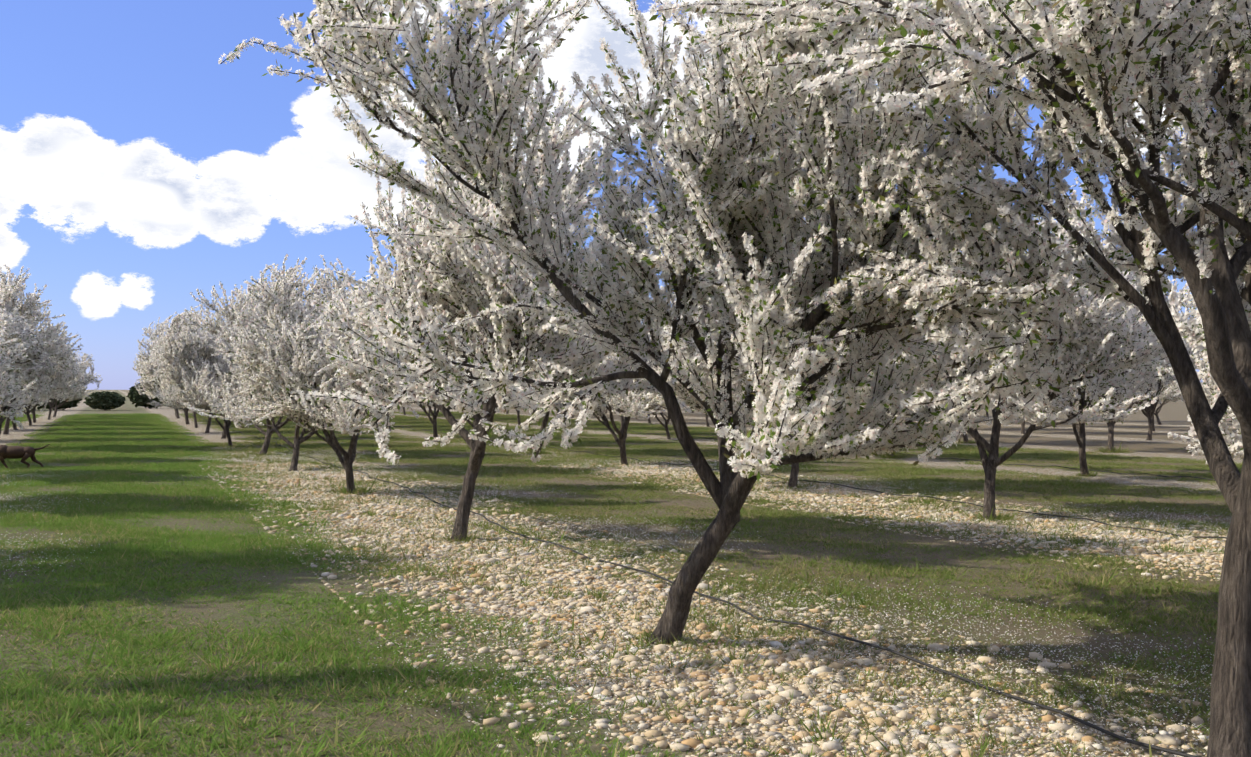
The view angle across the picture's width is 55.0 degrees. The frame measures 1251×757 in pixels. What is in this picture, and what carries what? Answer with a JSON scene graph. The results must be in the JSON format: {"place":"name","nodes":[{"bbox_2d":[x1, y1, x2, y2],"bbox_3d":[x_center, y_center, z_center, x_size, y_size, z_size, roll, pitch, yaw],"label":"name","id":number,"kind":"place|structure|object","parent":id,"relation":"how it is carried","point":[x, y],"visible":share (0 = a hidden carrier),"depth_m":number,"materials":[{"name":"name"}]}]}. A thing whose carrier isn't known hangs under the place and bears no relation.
{"place":"outdoors","nodes":[
{"label":"outdoors","id":0,"kind":"place"},
{"bbox_2d":[23,426,195,436],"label":"grass","id":1,"kind":"structure","parent":0,"point":[117,432],"depth_m":47.27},
{"bbox_2d":[40,420,178,425],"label":"grass","id":2,"kind":"structure","parent":0,"point":[93,423],"depth_m":60.10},
{"bbox_2d":[52,417,169,421],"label":"grass","id":3,"kind":"structure","parent":0,"point":[111,419],"depth_m":66.65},
{"bbox_2d":[56,415,165,418],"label":"grass","id":4,"kind":"structure","parent":0,"point":[104,417],"depth_m":73.05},
{"bbox_2d":[36,422,187,430],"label":"grass","id":5,"kind":"structure","parent":0,"point":[111,427],"depth_m":53.75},
{"bbox_2d":[62,413,164,416],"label":"grass","id":6,"kind":"structure","parent":0,"point":[132,414],"depth_m":79.45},
{"bbox_2d":[0,450,247,475],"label":"grass","id":7,"kind":"structure","parent":0,"point":[110,463],"depth_m":27.51,"materials":[{"name":"plant"}]},
{"bbox_2d":[20,441,227,456],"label":"grass","id":8,"kind":"structure","parent":0,"point":[110,449],"depth_m":34.35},
{"bbox_2d":[0,465,298,506],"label":"grass","id":9,"kind":"structure","parent":0,"point":[96,481],"depth_m":21.12,"materials":[{"name":"plant"}]},
{"bbox_2d":[189,440,299,453],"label":"pebbles","id":10,"kind":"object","parent":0,"point":[241,446],"depth_m":35.70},
{"bbox_2d":[203,422,333,428],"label":"grass","id":11,"kind":"structure","parent":0,"point":[289,425],"depth_m":55.60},
{"bbox_2d":[215,427,395,434],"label":"grass","id":12,"kind":"structure","parent":0,"point":[257,431],"depth_m":49.26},
{"bbox_2d":[230,432,422,441],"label":"grass","id":13,"kind":"structure","parent":0,"point":[314,438],"depth_m":43.52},
{"bbox_2d":[250,437,489,452],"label":"grass","id":14,"kind":"structure","parent":0,"point":[361,443],"depth_m":36.35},
{"bbox_2d":[338,418,471,422],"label":"grass","id":15,"kind":"structure","parent":0,"point":[413,419],"depth_m":65.76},
{"bbox_2d":[360,420,505,426],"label":"grass","id":16,"kind":"structure","parent":0,"point":[415,424],"depth_m":58.76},
{"bbox_2d":[139,701,735,756],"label":"grass","id":17,"kind":"structure","parent":0,"point":[370,752],"depth_m":5.81,"materials":[{"name":"plant"}]},
{"bbox_2d":[392,424,558,431],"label":"grass","id":18,"kind":"structure","parent":0,"point":[447,428],"depth_m":52.44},
{"bbox_2d":[415,436,551,448],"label":"grass","id":19,"kind":"structure","parent":0,"point":[455,439],"depth_m":38.37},
{"bbox_2d":[310,460,697,492],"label":"grass","id":20,"kind":"structure","parent":0,"point":[544,470],"depth_m":24.03,"materials":[{"name":"plant"}]},
{"bbox_2d":[417,429,618,438],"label":"grass","id":21,"kind":"structure","parent":0,"point":[558,433],"depth_m":45.82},
{"bbox_2d":[455,417,587,420],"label":"grass","id":22,"kind":"structure","parent":0,"point":[521,419],"depth_m":68.41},
{"bbox_2d":[469,443,627,461],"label":"grass","id":23,"kind":"structure","parent":0,"point":[558,453],"depth_m":31.26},
{"bbox_2d":[495,420,651,424],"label":"grass","id":24,"kind":"structure","parent":0,"point":[574,421],"depth_m":61.76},
{"bbox_2d":[457,435,698,446],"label":"grass","id":25,"kind":"structure","parent":0,"point":[590,441],"depth_m":39.63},
{"bbox_2d":[0,0,1222,389],"label":"sky","id":26,"kind":"structure","parent":0,"point":[141,171],"materials":[{"name":"blue"}]},
{"bbox_2d":[0,390,1242,756],"bbox_3d":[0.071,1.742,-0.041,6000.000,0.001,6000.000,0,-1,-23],"label":"ground","id":27,"kind":"structure","parent":0,"point":[1132,430],"depth_m":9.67,"materials":[{"name":"plant"}]},
{"bbox_2d":[0,326,34,428],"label":"almond tree","id":28,"kind":"object","parent":27,"relation":"on","point":[7,393],"visible":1,"depth_m":19.04,"materials":[{"name":"white plant"}]},
{"bbox_2d":[0,321,36,416],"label":"almond tree","id":29,"kind":"object","parent":27,"relation":"on","point":[8,375],"visible":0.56,"depth_m":24.65,"materials":[{"name":"white plant"}]},
{"bbox_2d":[0,444,49,468],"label":"dog","id":30,"kind":"object","parent":27,"relation":"on","point":[17,452],"visible":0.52,"depth_m":26.21},
{"bbox_2d":[0,308,52,411],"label":"almond tree","id":31,"kind":"object","parent":27,"relation":"on","point":[39,369],"visible":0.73,"depth_m":28.88,"materials":[{"name":"white plant"}]},
{"bbox_2d":[0,326,74,433],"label":"almond tree","id":32,"kind":"object","parent":27,"relation":"on","point":[31,400],"visible":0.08,"depth_m":40.10,"materials":[{"name":"white plant"}]},
{"bbox_2d":[1,352,82,429],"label":"almond tree","id":33,"kind":"object","parent":27,"relation":"on","point":[56,395],"visible":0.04,"depth_m":51.38,"materials":[{"name":"white plant"}]},
{"bbox_2d":[3,296,81,433],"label":"almond tree","id":34,"kind":"object","parent":27,"relation":"on","point":[6,427],"visible":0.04,"depth_m":46.09,"materials":[{"name":"white plant"}]},
{"bbox_2d":[0,264,89,398],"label":"almond tree","id":35,"kind":"object","parent":27,"relation":"on","point":[26,310],"visible":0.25,"depth_m":35.03,"materials":[{"name":"white plant"}]},
{"bbox_2d":[36,398,81,410],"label":"hedge tree","id":36,"kind":"object","parent":27,"relation":"on","point":[70,404],"visible":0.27,"depth_m":96.72,"materials":[{"name":"green plant"}]},
{"bbox_2d":[47,347,90,419],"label":"almond tree","id":37,"kind":"object","parent":27,"relation":"on","point":[76,380],"visible":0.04,"depth_m":68.60,"materials":[{"name":"white plant"}]},
{"bbox_2d":[39,350,102,416],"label":"almond tree","id":38,"kind":"object","parent":27,"relation":"on","point":[89,377],"visible":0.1,"depth_m":75.10,"materials":[{"name":"white plant"}]},
{"bbox_2d":[83,391,125,410],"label":"hedge tree","id":39,"kind":"object","parent":27,"relation":"on","point":[104,400],"visible":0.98,"depth_m":96.21,"materials":[{"name":"green plant"}]},
{"bbox_2d":[1,431,207,445],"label":"grass","id":40,"kind":"structure","parent":27,"relation":"on","point":[148,438],"depth_m":40.61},
{"bbox_2d":[126,383,162,408],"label":"hedge tree","id":41,"kind":"object","parent":27,"relation":"on","point":[134,396],"visible":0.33,"depth_m":104.98,"materials":[{"name":"green plant"}]},
{"bbox_2d":[133,317,211,423],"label":"almond tree","id":42,"kind":"object","parent":27,"relation":"on","point":[158,330],"visible":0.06,"depth_m":58.65,"materials":[{"name":"white plant"}]},
{"bbox_2d":[135,312,211,432],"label":"almond tree","id":43,"kind":"object","parent":27,"relation":"on","point":[147,374],"visible":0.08,"depth_m":47.01,"materials":[{"name":"white plant"}]},
{"bbox_2d":[0,493,390,570],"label":"grass","id":44,"kind":"structure","parent":27,"relation":"on","point":[125,549],"depth_m":14.45,"materials":[{"name":"plant"}]},
{"bbox_2d":[153,313,238,438],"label":"almond tree","id":45,"kind":"object","parent":27,"relation":"on","point":[224,435],"visible":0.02,"depth_m":41.73,"materials":[{"name":"white plant"}]},
{"bbox_2d":[147,305,267,445],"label":"almond tree","id":46,"kind":"object","parent":27,"relation":"on","point":[196,370],"visible":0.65,"depth_m":36.07,"materials":[{"name":"white plant"}]},
{"bbox_2d":[175,283,321,454],"bbox_3d":[-9.252,-0.212,31.834,5.281,4.618,5.141,0,-1,-8],"label":"almond tree","id":47,"kind":"object","parent":27,"relation":"on","point":[219,331],"visible":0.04,"depth_m":31.75,"materials":[{"name":"white plant"}]},
{"bbox_2d":[205,450,341,469],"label":"pebbles","id":48,"kind":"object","parent":27,"relation":"on","point":[244,457],"depth_m":29.13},
{"bbox_2d":[182,450,406,462],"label":"stones","id":49,"kind":"object","parent":27,"relation":"on","point":[281,455],"visible":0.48,"depth_m":30.56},
{"bbox_2d":[189,255,407,471],"bbox_3d":[-6.839,-0.245,25.621,4.583,4.574,4.462,0,-1,-26],"label":"almond tree","id":50,"kind":"object","parent":27,"relation":"on","point":[326,287],"visible":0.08,"depth_m":25.24,"materials":[{"name":"white plant"}]},
{"bbox_2d":[202,461,424,483],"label":"pebbles","id":51,"kind":"object","parent":27,"relation":"on","point":[290,479],"visible":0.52,"depth_m":24.44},
{"bbox_2d":[222,463,410,496],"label":"stones","id":52,"kind":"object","parent":27,"relation":"on","point":[308,487],"depth_m":22.41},
{"bbox_2d":[194,463,465,480],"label":"stones","id":53,"kind":"object","parent":27,"relation":"on","point":[341,474],"visible":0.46,"depth_m":24.98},
{"bbox_2d":[221,254,458,492],"bbox_3d":[-4.399,-0.010,19.660,4.085,3.931,4.574,0,-1,-21],"label":"almond tree","id":54,"kind":"object","parent":27,"relation":"on","point":[290,363],"visible":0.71,"depth_m":19.39,"materials":[{"name":"white plant"}]},
{"bbox_2d":[327,474,394,494],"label":"grass blades","id":55,"kind":"object","parent":27,"relation":"on","point":[362,490],"visible":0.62,"depth_m":19.87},
{"bbox_2d":[219,479,510,517],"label":"pebbles","id":56,"kind":"object","parent":27,"relation":"on","point":[402,507],"visible":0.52,"depth_m":19.09,"materials":[{"name":"gravel"}]},
{"bbox_2d":[212,480,575,510],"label":"fallen petals","id":57,"kind":"object","parent":27,"relation":"on","point":[410,497],"visible":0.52,"depth_m":19.37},
{"bbox_2d":[269,488,570,551],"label":"pebbles","id":58,"kind":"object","parent":27,"relation":"on","point":[369,512],"depth_m":15.32,"materials":[{"name":"gravel"}]},
{"bbox_2d":[274,445,583,466],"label":"stones","id":59,"kind":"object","parent":27,"relation":"on","point":[494,459],"depth_m":30.25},
{"bbox_2d":[395,351,480,436],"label":"almond tree","id":60,"kind":"object","parent":27,"relation":"on","point":[434,420],"visible":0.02,"depth_m":43.31,"materials":[{"name":"plant"}]},
{"bbox_2d":[428,527,495,542],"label":"grass blades","id":61,"kind":"object","parent":27,"relation":"on","point":[466,538],"visible":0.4,"depth_m":13.64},
{"bbox_2d":[255,506,685,583],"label":"pebbles","id":62,"kind":"object","parent":27,"relation":"on","point":[480,556],"visible":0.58,"depth_m":13.45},
{"bbox_2d":[415,325,538,429],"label":"almond tree","id":63,"kind":"object","parent":27,"relation":"on","point":[447,375],"visible":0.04,"depth_m":37.11,"materials":[{"name":"white plant"}]},
{"bbox_2d":[308,69,692,540],"bbox_3d":[-1.369,-0.686,13.983,4.508,5.337,5.438,0,-1,-13],"label":"almond tree","id":64,"kind":"object","parent":27,"relation":"on","point":[450,281],"visible":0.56,"depth_m":13.10,"materials":[{"name":"white plant"}]},
{"bbox_2d":[259,512,758,575],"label":"fallen petals","id":65,"kind":"object","parent":27,"relation":"on","point":[522,539],"visible":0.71,"depth_m":13.79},
{"bbox_2d":[500,322,631,453],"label":"almond tree","id":66,"kind":"object","parent":27,"relation":"on","point":[545,420],"depth_m":32.42,"materials":[{"name":"white plant"}]},
{"bbox_2d":[527,300,664,464],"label":"almond tree","id":67,"kind":"object","parent":27,"relation":"on","point":[627,407],"visible":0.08,"depth_m":26.40,"materials":[{"name":"white plant"}]},
{"bbox_2d":[334,522,943,716],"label":"stones","id":68,"kind":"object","parent":27,"relation":"on","point":[600,593],"depth_m":8.74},
{"bbox_2d":[608,372,701,438],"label":"almond tree","id":69,"kind":"object","parent":27,"relation":"on","point":[654,405],"visible":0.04,"depth_m":41.54,"materials":[{"name":"white plant"}]},
{"bbox_2d":[218,0,1112,644],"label":"almond tree","id":70,"kind":"object","parent":27,"relation":"on","point":[770,272],"visible":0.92,"depth_m":7.21,"materials":[{"name":"white plant"}]},
{"bbox_2d":[380,479,951,543],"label":"grass","id":71,"kind":"structure","parent":27,"relation":"on","point":[547,508],"depth_m":17.05,"materials":[{"name":"plant"}]},
{"bbox_2d":[626,624,705,647],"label":"grass blades","id":72,"kind":"object","parent":27,"relation":"on","point":[684,636],"visible":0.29,"depth_m":8.26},
{"bbox_2d":[549,459,783,472],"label":"pebbles","id":73,"kind":"object","parent":27,"relation":"on","point":[648,466],"visible":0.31,"depth_m":26.90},
{"bbox_2d":[555,457,784,482],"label":"stones","id":74,"kind":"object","parent":27,"relation":"on","point":[614,465],"depth_m":26.15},
{"bbox_2d":[536,461,820,483],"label":"pebbles","id":75,"kind":"object","parent":27,"relation":"on","point":[673,472],"visible":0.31,"depth_m":25.05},
{"bbox_2d":[188,414,1198,756],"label":"drip hose","id":76,"kind":"object","parent":27,"relation":"on","point":[850,640],"visible":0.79,"depth_m":7.62,"materials":[{"name":"black plastic"}]},
{"bbox_2d":[701,310,794,411],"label":"almond tree","id":77,"kind":"object","parent":27,"relation":"on","point":[739,388],"depth_m":34.55,"materials":[{"name":"white plant"}]},
{"bbox_2d":[324,562,1181,756],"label":"pebbles","id":78,"kind":"object","parent":27,"relation":"on","point":[801,691],"visible":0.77,"depth_m":7.45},
{"bbox_2d":[359,573,1211,755],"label":"fallen petals","id":79,"kind":"object","parent":27,"relation":"on","point":[800,655],"visible":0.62,"depth_m":7.85,"materials":[{"name":"plant"}]},
{"bbox_2d":[642,240,937,487],"bbox_3d":[3.038,-0.545,21.169,5.544,5.152,4.917,0,-1,1],"label":"almond tree","id":80,"kind":"object","parent":27,"relation":"on","point":[686,396],"visible":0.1,"depth_m":20.51,"materials":[{"name":"white plant"}]},
{"bbox_2d":[402,412,1214,480],"bbox_3d":[1.930,2.084,43.918,0.435,0.093,95.501,0,-1,-23],"label":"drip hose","id":81,"kind":"object","parent":27,"relation":"on","point":[956,458],"visible":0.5,"depth_m":27.07,"materials":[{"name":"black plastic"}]},
{"bbox_2d":[395,426,1226,538],"bbox_3d":[-4.785,2.058,41.072,0.399,0.097,95.502,0,-1,-23],"label":"drip hose","id":82,"kind":"object","parent":27,"relation":"on","point":[926,496],"visible":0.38,"depth_m":17.99,"materials":[{"name":"black plastic"}]},
{"bbox_2d":[659,475,981,500],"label":"fallen petals","id":83,"kind":"object","parent":27,"relation":"on","point":[841,486],"visible":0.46,"depth_m":21.09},
{"bbox_2d":[631,454,1019,478],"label":"grass","id":84,"kind":"structure","parent":27,"relation":"on","point":[899,470],"depth_m":25.89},
{"bbox_2d":[643,479,1037,516],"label":"pebbles","id":85,"kind":"object","parent":27,"relation":"on","point":[823,501],"visible":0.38,"depth_m":18.75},
{"bbox_2d":[674,478,1036,521],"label":"stones","id":86,"kind":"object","parent":27,"relation":"on","point":[881,506],"depth_m":18.14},
{"bbox_2d":[569,662,1206,756],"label":"pebbles","id":87,"kind":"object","parent":27,"relation":"on","point":[982,748],"depth_m":6.03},
{"bbox_2d":[813,355,980,457],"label":"almond tree","id":88,"kind":"object","parent":27,"relation":"on","point":[928,386],"depth_m":30.52,"materials":[{"name":"white plant"}]},
{"bbox_2d":[649,0,1250,756],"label":"almond tree","id":89,"kind":"object","parent":27,"relation":"on","point":[1087,68],"visible":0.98,"depth_m":5.36,"materials":[{"name":"white plant"}]},
{"bbox_2d":[959,504,1027,522],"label":"grass blades","id":90,"kind":"object","parent":27,"relation":"on","point":[1001,516],"visible":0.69,"depth_m":15.93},
{"bbox_2d":[790,699,1208,756],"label":"pebbles","id":91,"kind":"object","parent":27,"relation":"on","point":[1167,739],"visible":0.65,"depth_m":5.89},
{"bbox_2d":[801,632,1213,756],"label":"fallen petals","id":92,"kind":"object","parent":27,"relation":"on","point":[862,748],"visible":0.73,"depth_m":6.51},
{"bbox_2d":[834,176,1201,518],"bbox_3d":[5.210,-0.322,16.454,4.253,4.620,5.131,0,-1,-39],"label":"almond tree","id":93,"kind":"object","parent":27,"relation":"on","point":[1087,316],"visible":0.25,"depth_m":15.41,"materials":[{"name":"white plant"}]},
{"bbox_2d":[829,635,1215,756],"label":"stones","id":94,"kind":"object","parent":27,"relation":"on","point":[1051,698],"depth_m":6.92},
{"bbox_2d":[827,506,1226,583],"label":"pebbles","id":95,"kind":"object","parent":27,"relation":"on","point":[1199,557],"visible":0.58,"depth_m":13.84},
{"bbox_2d":[852,501,1230,550],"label":"fallen petals","id":96,"kind":"object","parent":27,"relation":"on","point":[1075,522],"visible":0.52,"depth_m":15.57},
{"bbox_2d":[905,512,1224,574],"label":"pebbles","id":97,"kind":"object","parent":27,"relation":"on","point":[1112,529],"depth_m":14.22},
{"bbox_2d":[966,216,1189,475],"bbox_3d":[9.083,-0.680,24.133,5.110,5.396,5.305,0,-1,-25],"label":"almond tree","id":98,"kind":"object","parent":27,"relation":"on","point":[1145,382],"visible":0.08,"depth_m":23.67,"materials":[{"name":"white plant"}]},
{"bbox_2d":[1090,442,1137,452],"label":"grass blades","id":99,"kind":"object","parent":27,"relation":"on","point":[1103,450],"visible":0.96,"depth_m":32.88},
{"bbox_2d":[1067,279,1206,450],"bbox_3d":[13.744,-0.442,33.487,4.490,5.183,5.417,0,-1,-36],"label":"almond tree","id":100,"kind":"object","parent":27,"relation":"on","point":[1171,391],"visible":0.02,"depth_m":32.48,"materials":[{"name":"white plant"}]},
{"bbox_2d":[1085,309,1191,439],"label":"almond tree","id":101,"kind":"object","parent":27,"relation":"on","point":[1148,416],"depth_m":40.95,"materials":[{"name":"white plant"}]},
{"bbox_2d":[1127,371,1201,424],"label":"almond tree","id":102,"kind":"object","parent":27,"relation":"on","point":[1158,409],"visible":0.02,"depth_m":58.69,"materials":[{"name":"white plant"}]},
{"bbox_2d":[1142,358,1202,430],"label":"almond tree","id":103,"kind":"object","parent":27,"relation":"on","point":[1151,405],"visible":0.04,"depth_m":49.28,"materials":[{"name":"white plant"}]},
{"bbox_2d":[1178,244,1230,415],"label":"almond tree","id":104,"kind":"object","parent":27,"relation":"on","point":[1211,385],"visible":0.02,"depth_m":19.09,"materials":[{"name":"white plant"}]},
{"bbox_2d":[1167,236,1250,464],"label":"almond tree","id":105,"kind":"object","parent":27,"relation":"on","point":[1189,331],"visible":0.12,"depth_m":11.04,"materials":[{"name":"white plant"}]},
{"bbox_2d":[535,423,713,429],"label":"grass","id":106,"kind":"structure","parent":0,"point":[637,426],"depth_m":54.99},
{"bbox_2d":[541,442,790,460],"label":"grass","id":107,"kind":"structure","parent":0,"point":[663,451],"depth_m":33.18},
{"bbox_2d":[586,426,751,434],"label":"grass","id":108,"kind":"structure","parent":0,"point":[694,431],"depth_m":49.55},
{"bbox_2d":[652,433,816,442],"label":"grass","id":109,"kind":"structure","parent":0,"point":[812,438],"depth_m":42.96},
{"bbox_2d":[494,517,1221,686],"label":"grass","id":110,"kind":"structure","parent":0,"point":[1092,609],"depth_m":10.54,"materials":[{"name":"plant"}]},
{"bbox_2d":[736,441,1049,452],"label":"grass","id":111,"kind":"structure","parent":0,"point":[962,448],"depth_m":34.57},
{"bbox_2d":[762,471,1225,515],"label":"grass","id":112,"kind":"structure","parent":0,"point":[1051,483],"depth_m":20.51,"materials":[{"name":"plant"}]},
{"bbox_2d":[871,448,1241,470],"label":"grass","id":113,"kind":"structure","parent":0,"point":[1073,455],"depth_m":29.55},
{"bbox_2d":[1027,502,1231,545],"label":"grass","id":114,"kind":"structure","parent":0,"point":[1193,522],"depth_m":15.79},
{"bbox_2d":[1055,461,1242,485],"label":"grass","id":115,"kind":"structure","parent":0,"point":[1208,474],"depth_m":24.78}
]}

